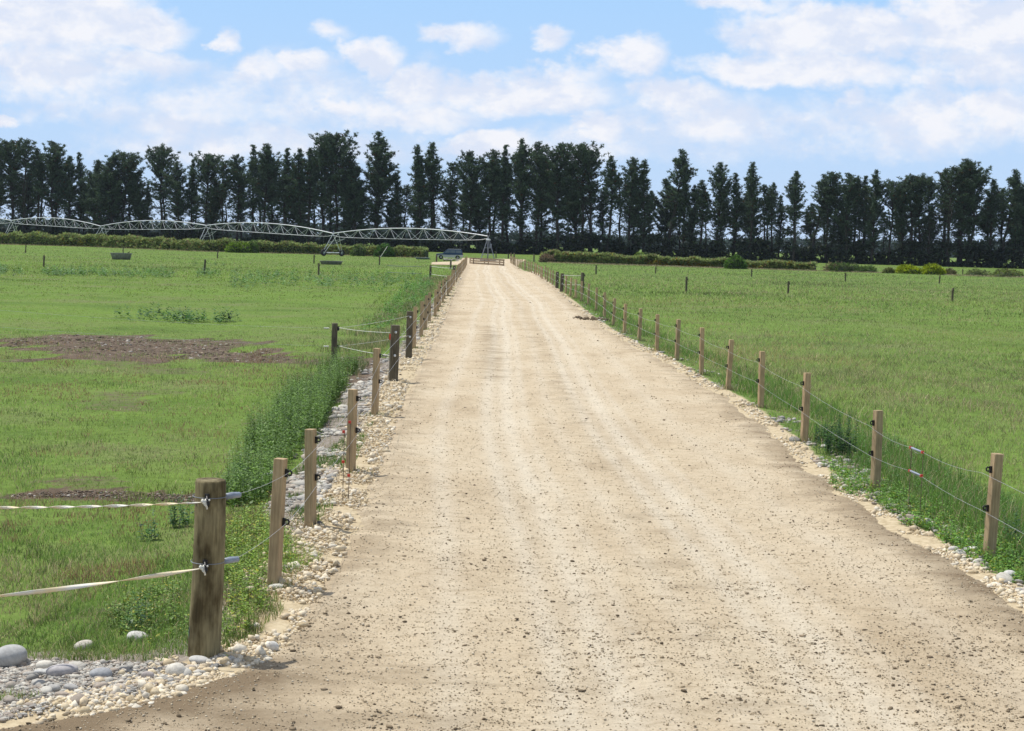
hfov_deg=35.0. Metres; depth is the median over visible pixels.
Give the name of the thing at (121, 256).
water trough
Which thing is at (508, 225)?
pine tree
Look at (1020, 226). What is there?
pine tree
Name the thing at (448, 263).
gravel yard
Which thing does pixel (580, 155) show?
pine tree
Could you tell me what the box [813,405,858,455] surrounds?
tall weed
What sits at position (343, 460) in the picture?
wire dropper
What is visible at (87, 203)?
pine tree
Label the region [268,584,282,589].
cobble
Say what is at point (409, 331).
strainer post
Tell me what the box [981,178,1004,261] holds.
pine tree
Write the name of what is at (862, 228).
pine tree
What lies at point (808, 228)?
pine tree
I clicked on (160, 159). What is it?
pine tree
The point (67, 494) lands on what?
soil clods
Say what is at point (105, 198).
pine tree
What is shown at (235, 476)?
tall weed
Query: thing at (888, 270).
shrub
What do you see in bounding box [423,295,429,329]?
fence post
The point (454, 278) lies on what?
fence post
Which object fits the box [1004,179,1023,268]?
pine tree
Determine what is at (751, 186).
pine tree
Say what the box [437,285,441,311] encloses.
fence post
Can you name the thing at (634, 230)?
pine tree
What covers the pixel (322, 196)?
pine tree
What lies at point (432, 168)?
pine tree
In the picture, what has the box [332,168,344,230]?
pine tree
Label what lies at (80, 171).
pine tree
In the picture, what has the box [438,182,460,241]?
pine tree
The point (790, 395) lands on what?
rank grass
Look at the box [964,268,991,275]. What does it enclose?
shrub
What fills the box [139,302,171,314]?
weed patch
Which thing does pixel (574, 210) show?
pine tree
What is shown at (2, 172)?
pine tree
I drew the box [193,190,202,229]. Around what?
pine tree
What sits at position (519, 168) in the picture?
pine tree
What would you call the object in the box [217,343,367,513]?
nettle bank
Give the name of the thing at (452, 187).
pine tree
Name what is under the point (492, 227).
pine tree
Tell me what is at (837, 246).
pine tree
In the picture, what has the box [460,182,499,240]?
pine tree
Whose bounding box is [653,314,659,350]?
fence post
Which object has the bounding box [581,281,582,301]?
fence post
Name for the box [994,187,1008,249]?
pine tree
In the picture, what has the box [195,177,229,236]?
pine tree
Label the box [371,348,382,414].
fence post
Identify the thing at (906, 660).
dark clods
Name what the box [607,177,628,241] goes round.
pine tree
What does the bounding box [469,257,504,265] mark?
rail pen
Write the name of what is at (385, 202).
pine tree
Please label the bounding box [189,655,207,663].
cobble
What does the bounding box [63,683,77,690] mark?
cobble
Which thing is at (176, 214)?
pine tree
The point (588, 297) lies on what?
fence post
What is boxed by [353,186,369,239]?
pine tree
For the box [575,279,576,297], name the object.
fence post
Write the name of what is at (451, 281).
fence post
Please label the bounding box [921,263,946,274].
shrub
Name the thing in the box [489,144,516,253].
pine tree
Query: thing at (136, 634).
boulder
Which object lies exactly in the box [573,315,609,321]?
soil pile
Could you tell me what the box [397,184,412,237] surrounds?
pine tree
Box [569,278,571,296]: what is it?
fence post
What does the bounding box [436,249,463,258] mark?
parked car
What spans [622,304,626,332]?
fence post
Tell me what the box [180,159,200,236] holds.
pine tree
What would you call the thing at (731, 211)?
pine tree
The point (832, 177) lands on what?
pine tree
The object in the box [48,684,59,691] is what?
cobble
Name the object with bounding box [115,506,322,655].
bank grass
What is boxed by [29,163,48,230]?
pine tree
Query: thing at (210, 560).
strainer post
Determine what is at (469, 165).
pine tree
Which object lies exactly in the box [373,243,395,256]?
shrub
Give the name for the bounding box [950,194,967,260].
pine tree
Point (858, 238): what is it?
pine tree
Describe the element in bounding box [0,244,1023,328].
grass
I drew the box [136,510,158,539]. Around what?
tall weed
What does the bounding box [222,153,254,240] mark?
pine tree
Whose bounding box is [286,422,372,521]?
bank grass
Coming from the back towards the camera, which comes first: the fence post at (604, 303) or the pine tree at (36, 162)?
the pine tree at (36, 162)
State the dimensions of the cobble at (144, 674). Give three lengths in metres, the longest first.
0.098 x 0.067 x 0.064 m
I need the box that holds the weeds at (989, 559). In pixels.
[820,454,1023,582]
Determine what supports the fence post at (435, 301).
on the ground at (22, 295)
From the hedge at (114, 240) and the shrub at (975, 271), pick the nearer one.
the shrub at (975, 271)
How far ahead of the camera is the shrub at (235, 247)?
309.69 m
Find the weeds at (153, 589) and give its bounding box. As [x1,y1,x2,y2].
[101,574,189,642]
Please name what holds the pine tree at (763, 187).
on the ground at (22, 295)
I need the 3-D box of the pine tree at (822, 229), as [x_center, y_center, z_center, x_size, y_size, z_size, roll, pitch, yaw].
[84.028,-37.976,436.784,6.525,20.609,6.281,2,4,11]
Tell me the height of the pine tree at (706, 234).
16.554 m
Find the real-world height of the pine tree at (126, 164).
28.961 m
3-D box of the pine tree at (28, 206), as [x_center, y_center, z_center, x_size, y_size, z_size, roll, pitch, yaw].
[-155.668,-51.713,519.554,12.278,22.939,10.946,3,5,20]
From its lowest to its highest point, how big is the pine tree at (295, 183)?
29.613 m
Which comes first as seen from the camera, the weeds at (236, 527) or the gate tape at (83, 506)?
the gate tape at (83, 506)
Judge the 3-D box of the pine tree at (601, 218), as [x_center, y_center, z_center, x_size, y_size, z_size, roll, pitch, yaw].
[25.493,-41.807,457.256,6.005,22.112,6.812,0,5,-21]
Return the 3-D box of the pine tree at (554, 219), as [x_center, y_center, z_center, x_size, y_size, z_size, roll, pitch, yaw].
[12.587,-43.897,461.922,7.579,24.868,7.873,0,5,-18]
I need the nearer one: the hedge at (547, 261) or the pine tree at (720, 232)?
the hedge at (547, 261)
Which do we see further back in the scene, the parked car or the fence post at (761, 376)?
the parked car
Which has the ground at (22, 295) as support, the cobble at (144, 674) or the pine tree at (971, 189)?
the pine tree at (971, 189)
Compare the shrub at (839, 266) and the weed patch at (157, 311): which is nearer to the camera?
the weed patch at (157, 311)
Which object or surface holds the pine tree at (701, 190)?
on the ground at (22, 295)
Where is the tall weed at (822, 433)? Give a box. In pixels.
[814,420,828,443]
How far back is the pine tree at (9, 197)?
520.88 m
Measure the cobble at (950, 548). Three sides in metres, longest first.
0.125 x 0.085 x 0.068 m
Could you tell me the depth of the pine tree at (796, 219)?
439.63 m
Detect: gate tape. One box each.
[0,502,201,508]
[0,568,199,596]
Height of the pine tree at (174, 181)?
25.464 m
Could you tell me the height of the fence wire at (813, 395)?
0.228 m
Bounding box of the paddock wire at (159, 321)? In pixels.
[4,310,301,327]
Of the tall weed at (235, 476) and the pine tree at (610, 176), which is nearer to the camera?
the tall weed at (235, 476)
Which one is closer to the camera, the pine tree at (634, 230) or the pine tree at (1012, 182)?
the pine tree at (1012, 182)
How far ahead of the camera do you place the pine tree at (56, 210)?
515.83 m
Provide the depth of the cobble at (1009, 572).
16.04 m
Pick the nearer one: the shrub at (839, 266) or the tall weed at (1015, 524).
the tall weed at (1015, 524)
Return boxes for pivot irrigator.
[0,217,494,260]
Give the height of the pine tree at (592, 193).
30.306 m
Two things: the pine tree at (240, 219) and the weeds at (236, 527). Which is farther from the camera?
the pine tree at (240, 219)
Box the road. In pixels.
[0,258,1023,730]
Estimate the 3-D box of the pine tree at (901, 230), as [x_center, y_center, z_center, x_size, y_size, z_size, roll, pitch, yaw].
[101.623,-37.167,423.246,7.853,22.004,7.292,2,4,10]
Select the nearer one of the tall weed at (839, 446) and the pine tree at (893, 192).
the tall weed at (839, 446)
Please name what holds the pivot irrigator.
on the ground at (22, 295)
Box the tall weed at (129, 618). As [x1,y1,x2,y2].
[120,591,150,629]
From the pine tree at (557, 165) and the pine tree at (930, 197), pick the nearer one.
the pine tree at (930, 197)
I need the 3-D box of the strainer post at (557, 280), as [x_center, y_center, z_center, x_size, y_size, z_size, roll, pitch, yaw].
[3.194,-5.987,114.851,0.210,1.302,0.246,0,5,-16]
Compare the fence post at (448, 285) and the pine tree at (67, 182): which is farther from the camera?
the pine tree at (67, 182)
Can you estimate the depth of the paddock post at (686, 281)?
124.58 m
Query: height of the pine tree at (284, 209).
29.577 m
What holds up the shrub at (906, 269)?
on the ground at (22, 295)
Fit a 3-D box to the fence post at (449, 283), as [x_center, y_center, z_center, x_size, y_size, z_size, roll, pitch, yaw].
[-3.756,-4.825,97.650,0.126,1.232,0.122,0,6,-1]
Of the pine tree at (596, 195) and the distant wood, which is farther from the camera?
the distant wood
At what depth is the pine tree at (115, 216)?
508.38 m
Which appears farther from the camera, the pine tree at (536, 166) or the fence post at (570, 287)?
the pine tree at (536, 166)
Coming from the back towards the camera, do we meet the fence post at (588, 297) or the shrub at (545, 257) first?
the shrub at (545, 257)
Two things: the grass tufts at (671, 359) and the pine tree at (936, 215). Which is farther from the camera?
the pine tree at (936, 215)
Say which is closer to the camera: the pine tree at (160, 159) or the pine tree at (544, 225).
the pine tree at (544, 225)
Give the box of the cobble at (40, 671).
[34,669,46,675]
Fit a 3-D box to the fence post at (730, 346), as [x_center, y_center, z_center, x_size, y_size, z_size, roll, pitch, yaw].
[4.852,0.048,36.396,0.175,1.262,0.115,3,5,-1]
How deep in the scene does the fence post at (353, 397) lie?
21.96 m
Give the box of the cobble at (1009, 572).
[1004,570,1016,576]
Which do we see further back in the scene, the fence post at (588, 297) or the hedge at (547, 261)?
the hedge at (547, 261)
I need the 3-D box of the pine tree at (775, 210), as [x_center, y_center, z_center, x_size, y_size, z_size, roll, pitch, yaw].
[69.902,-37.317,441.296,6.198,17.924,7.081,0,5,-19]
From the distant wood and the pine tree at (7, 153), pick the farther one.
the distant wood
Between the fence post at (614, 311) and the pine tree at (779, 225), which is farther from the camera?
the pine tree at (779, 225)
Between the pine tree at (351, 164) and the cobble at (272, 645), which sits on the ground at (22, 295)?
the pine tree at (351, 164)
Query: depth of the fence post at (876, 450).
21.60 m
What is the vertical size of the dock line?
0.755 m
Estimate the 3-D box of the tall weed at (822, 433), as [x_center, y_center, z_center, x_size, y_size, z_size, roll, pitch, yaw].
[5.127,1.105,26.867,0.242,0.433,0.289,1,4,-1]
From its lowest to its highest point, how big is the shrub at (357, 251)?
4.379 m
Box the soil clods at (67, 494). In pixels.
[0,334,401,501]
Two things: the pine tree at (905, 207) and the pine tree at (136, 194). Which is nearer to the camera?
the pine tree at (905, 207)
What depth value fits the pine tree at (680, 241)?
450.03 m
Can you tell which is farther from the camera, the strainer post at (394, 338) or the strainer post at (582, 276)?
the strainer post at (582, 276)
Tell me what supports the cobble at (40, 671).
on the ground at (22, 295)
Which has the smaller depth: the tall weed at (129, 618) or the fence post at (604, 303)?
the tall weed at (129, 618)
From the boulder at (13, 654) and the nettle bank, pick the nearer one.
the boulder at (13, 654)
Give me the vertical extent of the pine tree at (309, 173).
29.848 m
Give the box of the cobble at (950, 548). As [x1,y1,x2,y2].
[948,546,958,550]
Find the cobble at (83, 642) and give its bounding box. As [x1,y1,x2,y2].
[74,640,92,649]
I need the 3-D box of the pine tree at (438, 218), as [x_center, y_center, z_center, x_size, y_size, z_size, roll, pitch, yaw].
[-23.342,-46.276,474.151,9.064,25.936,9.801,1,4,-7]
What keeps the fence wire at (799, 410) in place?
attached to the fence post at (604, 303)
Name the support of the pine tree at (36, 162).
on the ground at (22, 295)
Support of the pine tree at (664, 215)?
on the ground at (22, 295)
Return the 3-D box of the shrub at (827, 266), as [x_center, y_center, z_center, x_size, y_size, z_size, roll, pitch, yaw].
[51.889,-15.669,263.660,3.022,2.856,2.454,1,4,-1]
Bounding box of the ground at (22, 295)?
[0,239,1023,728]
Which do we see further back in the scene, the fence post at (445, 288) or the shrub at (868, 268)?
the shrub at (868, 268)
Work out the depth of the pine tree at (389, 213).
477.31 m
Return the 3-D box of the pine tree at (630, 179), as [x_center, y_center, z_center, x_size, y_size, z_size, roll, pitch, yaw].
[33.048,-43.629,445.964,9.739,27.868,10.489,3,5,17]
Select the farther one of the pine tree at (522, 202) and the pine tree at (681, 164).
the pine tree at (522, 202)
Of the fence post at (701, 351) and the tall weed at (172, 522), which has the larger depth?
the fence post at (701, 351)
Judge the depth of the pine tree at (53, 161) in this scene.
505.66 m
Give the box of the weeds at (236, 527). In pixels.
[221,491,303,638]
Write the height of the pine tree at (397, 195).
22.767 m
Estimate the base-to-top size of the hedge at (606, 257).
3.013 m
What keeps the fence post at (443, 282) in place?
on the ground at (22, 295)
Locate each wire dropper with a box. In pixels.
[342,420,350,503]
[908,446,923,508]
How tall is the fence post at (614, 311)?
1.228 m
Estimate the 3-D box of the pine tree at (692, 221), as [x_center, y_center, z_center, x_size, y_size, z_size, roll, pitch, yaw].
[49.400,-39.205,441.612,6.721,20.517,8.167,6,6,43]
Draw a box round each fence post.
[267,458,292,583]
[304,429,320,526]
[346,389,360,470]
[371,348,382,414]
[412,307,418,348]
[419,301,425,336]
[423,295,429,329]
[428,293,432,320]
[434,290,438,315]
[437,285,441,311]
[442,280,444,302]
[444,278,446,298]
[447,276,448,294]
[449,275,450,292]
[451,273,452,289]
[453,270,454,285]
[565,276,566,293]
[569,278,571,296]
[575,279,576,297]
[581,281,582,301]
[587,284,589,304]
[595,288,597,310]
[602,292,605,317]
[612,298,615,323]
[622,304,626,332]
[637,309,642,340]
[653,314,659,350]
[674,319,680,359]
[697,328,704,374]
[725,339,733,389]
[756,351,764,407]
[799,373,810,440]
[868,410,882,490]
[982,453,1003,557]
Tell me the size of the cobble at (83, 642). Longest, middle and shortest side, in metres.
0.168 x 0.113 x 0.090 m
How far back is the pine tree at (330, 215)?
484.48 m
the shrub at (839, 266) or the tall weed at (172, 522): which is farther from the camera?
the shrub at (839, 266)
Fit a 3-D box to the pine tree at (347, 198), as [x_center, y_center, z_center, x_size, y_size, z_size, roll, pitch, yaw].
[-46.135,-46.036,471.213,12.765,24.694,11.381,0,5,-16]
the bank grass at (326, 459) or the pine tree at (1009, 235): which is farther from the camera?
the pine tree at (1009, 235)
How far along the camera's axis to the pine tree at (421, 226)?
475.57 m
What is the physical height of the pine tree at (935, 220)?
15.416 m
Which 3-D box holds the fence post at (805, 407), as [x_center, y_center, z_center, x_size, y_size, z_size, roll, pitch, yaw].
[4.853,0.762,26.962,0.182,1.285,0.122,2,3,-1]
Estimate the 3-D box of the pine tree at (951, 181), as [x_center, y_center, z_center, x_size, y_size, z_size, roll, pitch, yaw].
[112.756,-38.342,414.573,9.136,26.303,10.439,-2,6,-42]
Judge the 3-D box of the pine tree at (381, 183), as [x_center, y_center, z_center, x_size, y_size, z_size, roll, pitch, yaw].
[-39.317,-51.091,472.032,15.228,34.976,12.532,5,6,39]
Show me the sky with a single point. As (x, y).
(812, 88)
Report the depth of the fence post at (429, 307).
62.32 m
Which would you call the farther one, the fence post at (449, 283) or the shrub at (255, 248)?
the shrub at (255, 248)
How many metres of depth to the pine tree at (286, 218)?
489.72 m
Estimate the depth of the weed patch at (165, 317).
64.62 m
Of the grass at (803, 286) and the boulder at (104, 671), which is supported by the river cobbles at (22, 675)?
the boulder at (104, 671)
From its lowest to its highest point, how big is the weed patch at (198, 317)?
0.687 m
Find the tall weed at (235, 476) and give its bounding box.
[214,459,248,483]
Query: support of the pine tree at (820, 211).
on the ground at (22, 295)
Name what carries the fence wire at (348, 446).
attached to the strainer post at (210, 560)
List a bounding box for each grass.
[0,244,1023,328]
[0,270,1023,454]
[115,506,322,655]
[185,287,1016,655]
[264,274,1023,580]
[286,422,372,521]
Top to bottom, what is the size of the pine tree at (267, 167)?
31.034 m
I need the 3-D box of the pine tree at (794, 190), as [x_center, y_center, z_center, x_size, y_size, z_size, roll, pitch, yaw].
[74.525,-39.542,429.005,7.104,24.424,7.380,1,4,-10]
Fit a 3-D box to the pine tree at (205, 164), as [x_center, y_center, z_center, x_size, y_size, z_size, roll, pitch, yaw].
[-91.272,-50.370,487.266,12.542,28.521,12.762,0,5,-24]
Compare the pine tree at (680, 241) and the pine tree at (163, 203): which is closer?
the pine tree at (680, 241)
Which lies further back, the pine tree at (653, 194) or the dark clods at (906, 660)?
the pine tree at (653, 194)
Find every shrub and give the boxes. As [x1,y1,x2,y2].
[224,241,253,252]
[245,240,259,252]
[349,243,366,255]
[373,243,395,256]
[539,253,557,261]
[723,254,747,268]
[823,261,833,270]
[827,261,858,271]
[854,265,877,272]
[882,267,894,272]
[894,264,922,273]
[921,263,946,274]
[945,268,956,274]
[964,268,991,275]
[991,268,1023,276]
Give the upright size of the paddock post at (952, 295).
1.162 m
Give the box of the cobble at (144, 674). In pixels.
[141,671,153,677]
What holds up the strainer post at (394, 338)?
on the ground at (22, 295)
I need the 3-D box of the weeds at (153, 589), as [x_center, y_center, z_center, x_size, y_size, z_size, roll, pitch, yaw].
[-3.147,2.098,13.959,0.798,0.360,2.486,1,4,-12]
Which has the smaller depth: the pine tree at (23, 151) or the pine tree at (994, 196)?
the pine tree at (994, 196)
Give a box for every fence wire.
[239,264,465,556]
[243,259,466,492]
[515,262,1021,532]
[518,260,1023,493]
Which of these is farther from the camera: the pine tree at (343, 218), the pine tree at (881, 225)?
the pine tree at (343, 218)
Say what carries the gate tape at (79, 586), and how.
attached to the strainer post at (210, 560)
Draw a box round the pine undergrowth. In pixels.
[0,220,1023,268]
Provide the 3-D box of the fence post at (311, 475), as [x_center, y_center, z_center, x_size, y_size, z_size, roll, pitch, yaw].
[-2.190,1.307,17.826,0.180,1.220,0.122,3,5,19]
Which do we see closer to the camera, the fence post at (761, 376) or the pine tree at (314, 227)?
the fence post at (761, 376)
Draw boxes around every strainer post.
[188,477,241,657]
[331,323,339,362]
[388,325,399,380]
[405,311,412,357]
[555,272,558,287]
[559,273,563,291]
[580,272,584,293]
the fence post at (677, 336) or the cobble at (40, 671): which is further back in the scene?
the fence post at (677, 336)
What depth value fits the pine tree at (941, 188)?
419.86 m
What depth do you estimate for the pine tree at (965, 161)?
416.63 m
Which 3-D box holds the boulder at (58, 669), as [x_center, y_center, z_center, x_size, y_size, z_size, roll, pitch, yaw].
[-3.327,2.258,11.995,0.237,0.103,0.170,-3,0,-1]
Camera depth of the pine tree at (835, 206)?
428.18 m
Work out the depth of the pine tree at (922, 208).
420.15 m
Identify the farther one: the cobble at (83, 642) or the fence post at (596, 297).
the fence post at (596, 297)
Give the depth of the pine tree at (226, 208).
496.30 m
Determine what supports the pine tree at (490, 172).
on the ground at (22, 295)
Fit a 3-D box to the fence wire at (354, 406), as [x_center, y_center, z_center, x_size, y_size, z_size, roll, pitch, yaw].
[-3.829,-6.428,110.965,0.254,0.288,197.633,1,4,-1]
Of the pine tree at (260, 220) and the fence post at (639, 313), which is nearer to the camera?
the fence post at (639, 313)
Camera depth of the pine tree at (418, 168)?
464.50 m
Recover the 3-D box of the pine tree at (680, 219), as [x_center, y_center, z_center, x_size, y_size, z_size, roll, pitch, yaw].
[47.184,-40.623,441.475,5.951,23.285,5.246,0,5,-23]
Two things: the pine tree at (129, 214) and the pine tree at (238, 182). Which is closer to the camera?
the pine tree at (238, 182)
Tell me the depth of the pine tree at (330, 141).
471.33 m
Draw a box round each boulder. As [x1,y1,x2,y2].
[0,644,26,667]
[46,664,78,675]
[90,667,111,676]
[127,631,148,640]
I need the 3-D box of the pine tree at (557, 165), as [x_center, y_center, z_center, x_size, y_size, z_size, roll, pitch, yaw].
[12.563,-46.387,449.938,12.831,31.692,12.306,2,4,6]
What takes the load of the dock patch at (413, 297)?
on the ground at (22, 295)
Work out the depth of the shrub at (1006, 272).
252.28 m
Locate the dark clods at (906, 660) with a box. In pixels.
[2,270,1023,730]
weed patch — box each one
[114,303,237,322]
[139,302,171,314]
[179,306,242,322]
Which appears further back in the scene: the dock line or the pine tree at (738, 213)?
the pine tree at (738, 213)
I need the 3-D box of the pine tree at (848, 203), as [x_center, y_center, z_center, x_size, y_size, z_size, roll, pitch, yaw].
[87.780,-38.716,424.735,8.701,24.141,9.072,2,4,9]
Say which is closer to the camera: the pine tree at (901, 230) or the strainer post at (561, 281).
the strainer post at (561, 281)
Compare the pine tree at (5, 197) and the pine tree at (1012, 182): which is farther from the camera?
the pine tree at (5, 197)
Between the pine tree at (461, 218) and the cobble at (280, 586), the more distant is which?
the pine tree at (461, 218)
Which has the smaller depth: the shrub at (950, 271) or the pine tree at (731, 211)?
the shrub at (950, 271)
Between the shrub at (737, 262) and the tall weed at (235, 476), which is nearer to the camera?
the tall weed at (235, 476)
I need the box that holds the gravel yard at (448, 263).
[432,261,460,264]
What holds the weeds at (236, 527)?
on the ground at (22, 295)
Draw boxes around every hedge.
[0,230,428,257]
[1,243,1022,277]
[540,249,817,270]
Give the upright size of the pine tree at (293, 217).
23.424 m
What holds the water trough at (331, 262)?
on the ground at (22, 295)
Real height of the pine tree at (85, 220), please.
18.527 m
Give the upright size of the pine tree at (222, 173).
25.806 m
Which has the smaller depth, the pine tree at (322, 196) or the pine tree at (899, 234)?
the pine tree at (899, 234)
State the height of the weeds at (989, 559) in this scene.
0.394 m
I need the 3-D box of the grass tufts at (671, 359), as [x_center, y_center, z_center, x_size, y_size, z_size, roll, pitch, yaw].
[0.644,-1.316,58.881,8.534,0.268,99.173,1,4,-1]
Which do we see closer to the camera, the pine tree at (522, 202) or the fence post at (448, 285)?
the fence post at (448, 285)
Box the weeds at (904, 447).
[813,421,1023,528]
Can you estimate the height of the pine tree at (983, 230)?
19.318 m
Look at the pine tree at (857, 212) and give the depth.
425.59 m
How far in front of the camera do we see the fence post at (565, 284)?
103.32 m
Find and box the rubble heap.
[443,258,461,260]
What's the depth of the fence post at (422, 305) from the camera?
53.16 m
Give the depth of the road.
15.46 m
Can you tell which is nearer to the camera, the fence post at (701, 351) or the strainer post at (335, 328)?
the fence post at (701, 351)
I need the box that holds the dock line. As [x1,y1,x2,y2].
[0,262,432,291]
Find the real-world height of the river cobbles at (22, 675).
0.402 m
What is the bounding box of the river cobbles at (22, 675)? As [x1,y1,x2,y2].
[0,285,1023,721]
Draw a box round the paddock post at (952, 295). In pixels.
[951,288,953,300]
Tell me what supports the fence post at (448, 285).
on the ground at (22, 295)
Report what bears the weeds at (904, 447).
on the ground at (22, 295)
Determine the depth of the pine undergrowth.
440.03 m
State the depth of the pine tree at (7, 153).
509.81 m
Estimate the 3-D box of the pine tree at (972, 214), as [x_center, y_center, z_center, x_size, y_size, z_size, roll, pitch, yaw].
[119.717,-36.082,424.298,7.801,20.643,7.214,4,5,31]
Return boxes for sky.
[0,0,1023,250]
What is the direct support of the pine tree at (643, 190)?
on the ground at (22, 295)
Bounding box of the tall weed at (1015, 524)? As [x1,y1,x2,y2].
[1001,506,1023,540]
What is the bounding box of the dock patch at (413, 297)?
[357,278,432,331]
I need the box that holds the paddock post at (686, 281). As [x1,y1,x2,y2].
[685,277,687,291]
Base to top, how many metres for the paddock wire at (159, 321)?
0.057 m
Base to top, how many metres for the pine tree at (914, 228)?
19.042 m
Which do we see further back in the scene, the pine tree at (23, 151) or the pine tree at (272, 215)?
the pine tree at (23, 151)
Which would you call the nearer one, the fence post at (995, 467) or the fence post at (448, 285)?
the fence post at (995, 467)
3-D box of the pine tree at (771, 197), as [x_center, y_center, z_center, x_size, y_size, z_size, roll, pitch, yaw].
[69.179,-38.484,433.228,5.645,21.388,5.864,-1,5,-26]
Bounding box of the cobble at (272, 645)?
[266,641,278,650]
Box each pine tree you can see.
[0,137,31,228]
[0,160,7,226]
[0,179,8,228]
[4,167,19,227]
[7,138,44,231]
[8,169,40,230]
[25,149,50,231]
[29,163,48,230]
[32,140,72,227]
[43,176,66,228]
[53,156,83,230]
[72,152,88,232]
[73,192,88,231]
[76,159,108,233]
[85,154,133,233]
[102,149,147,232]
[106,185,130,228]
[121,171,155,232]
[125,179,141,232]
[143,143,180,233]
[143,184,156,230]
[155,173,173,226]
[159,160,191,239]
[168,191,186,225]
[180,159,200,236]
[187,151,230,239]
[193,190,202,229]
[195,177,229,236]
[210,160,234,242]
[212,181,233,237]
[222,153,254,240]
[229,190,247,237]
[238,144,264,234]
[248,142,284,237]
[250,165,266,235]
[260,158,282,234]
[271,147,292,239]
[275,183,297,234]
[277,171,316,237]
[283,148,314,241]
[295,147,325,240]
[299,133,339,237]
[305,175,325,239]
[308,130,360,237]
[318,171,340,237]
[331,165,373,243]
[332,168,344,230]
[334,151,365,239]
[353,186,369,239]
[355,130,401,243]
[367,165,388,237]
[382,173,407,239]
[382,200,403,243]
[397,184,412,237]
[402,144,439,241]
[407,162,430,237]
[420,168,444,239]
[421,141,445,238]
[431,161,462,242]
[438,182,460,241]
[452,149,487,247]
[456,187,468,242]
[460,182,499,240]
[472,148,512,242]
[480,163,510,242]
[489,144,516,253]
[495,167,515,242]
[504,137,535,246]
[510,153,535,239]
[520,141,559,254]
[527,179,554,242]
[536,141,577,249]
[547,177,568,242]
[550,166,597,243]
[565,141,604,249]
[570,148,609,251]
[584,181,604,250]
[594,180,609,243]
[599,155,623,251]
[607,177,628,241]
[616,157,650,248]
[620,186,641,245]
[630,158,658,252]
[641,191,655,246]
[647,177,682,246]
[657,148,698,256]
[669,189,685,250]
[674,174,693,249]
[680,184,704,253]
[691,180,713,254]
[703,201,713,243]
[704,162,735,241]
[707,197,732,250]
[723,173,747,255]
[724,200,741,252]
[731,190,770,248]
[741,161,763,258]
[755,184,770,251]
[760,200,779,245]
[761,182,781,251]
[772,196,788,257]
[780,171,807,261]
[784,194,806,251]
[799,203,821,247]
[804,173,832,258]
[810,171,843,261]
[812,202,829,244]
[819,182,847,252]
[827,208,856,254]
[831,173,863,261]
[844,177,865,260]
[853,205,865,250]
[856,175,876,251]
[862,169,888,263]
[874,178,913,264]
[877,212,893,251]
[889,183,915,256]
[890,173,931,257]
[892,220,910,256]
[902,172,942,261]
[907,206,921,257]
[917,179,940,260]
[917,209,941,257]
[931,165,971,266]
[932,194,955,262]
[933,168,958,263]
[941,158,990,266]
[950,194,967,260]
[951,161,996,266]
[961,201,984,251]
[977,199,1004,247]
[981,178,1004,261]
[993,168,1023,267]
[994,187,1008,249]
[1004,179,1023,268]
[1006,189,1023,268]
[1007,218,1023,260]
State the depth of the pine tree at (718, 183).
437.96 m
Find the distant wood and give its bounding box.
[0,216,1021,258]
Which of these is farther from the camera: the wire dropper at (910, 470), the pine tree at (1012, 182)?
the pine tree at (1012, 182)
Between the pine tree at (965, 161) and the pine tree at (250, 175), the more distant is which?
the pine tree at (250, 175)
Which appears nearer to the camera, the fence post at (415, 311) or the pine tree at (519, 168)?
the fence post at (415, 311)
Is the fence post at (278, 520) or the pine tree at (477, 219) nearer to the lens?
the fence post at (278, 520)
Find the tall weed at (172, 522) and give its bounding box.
[167,490,194,527]
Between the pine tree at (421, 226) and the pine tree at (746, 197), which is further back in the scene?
the pine tree at (421, 226)
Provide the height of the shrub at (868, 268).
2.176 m
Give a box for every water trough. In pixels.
[111,253,132,259]
[320,261,342,264]
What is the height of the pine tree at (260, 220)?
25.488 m
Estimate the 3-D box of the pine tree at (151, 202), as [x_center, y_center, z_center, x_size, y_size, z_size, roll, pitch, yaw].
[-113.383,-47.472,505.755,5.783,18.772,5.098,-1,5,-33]
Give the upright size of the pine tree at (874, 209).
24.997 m
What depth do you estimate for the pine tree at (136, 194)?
497.03 m

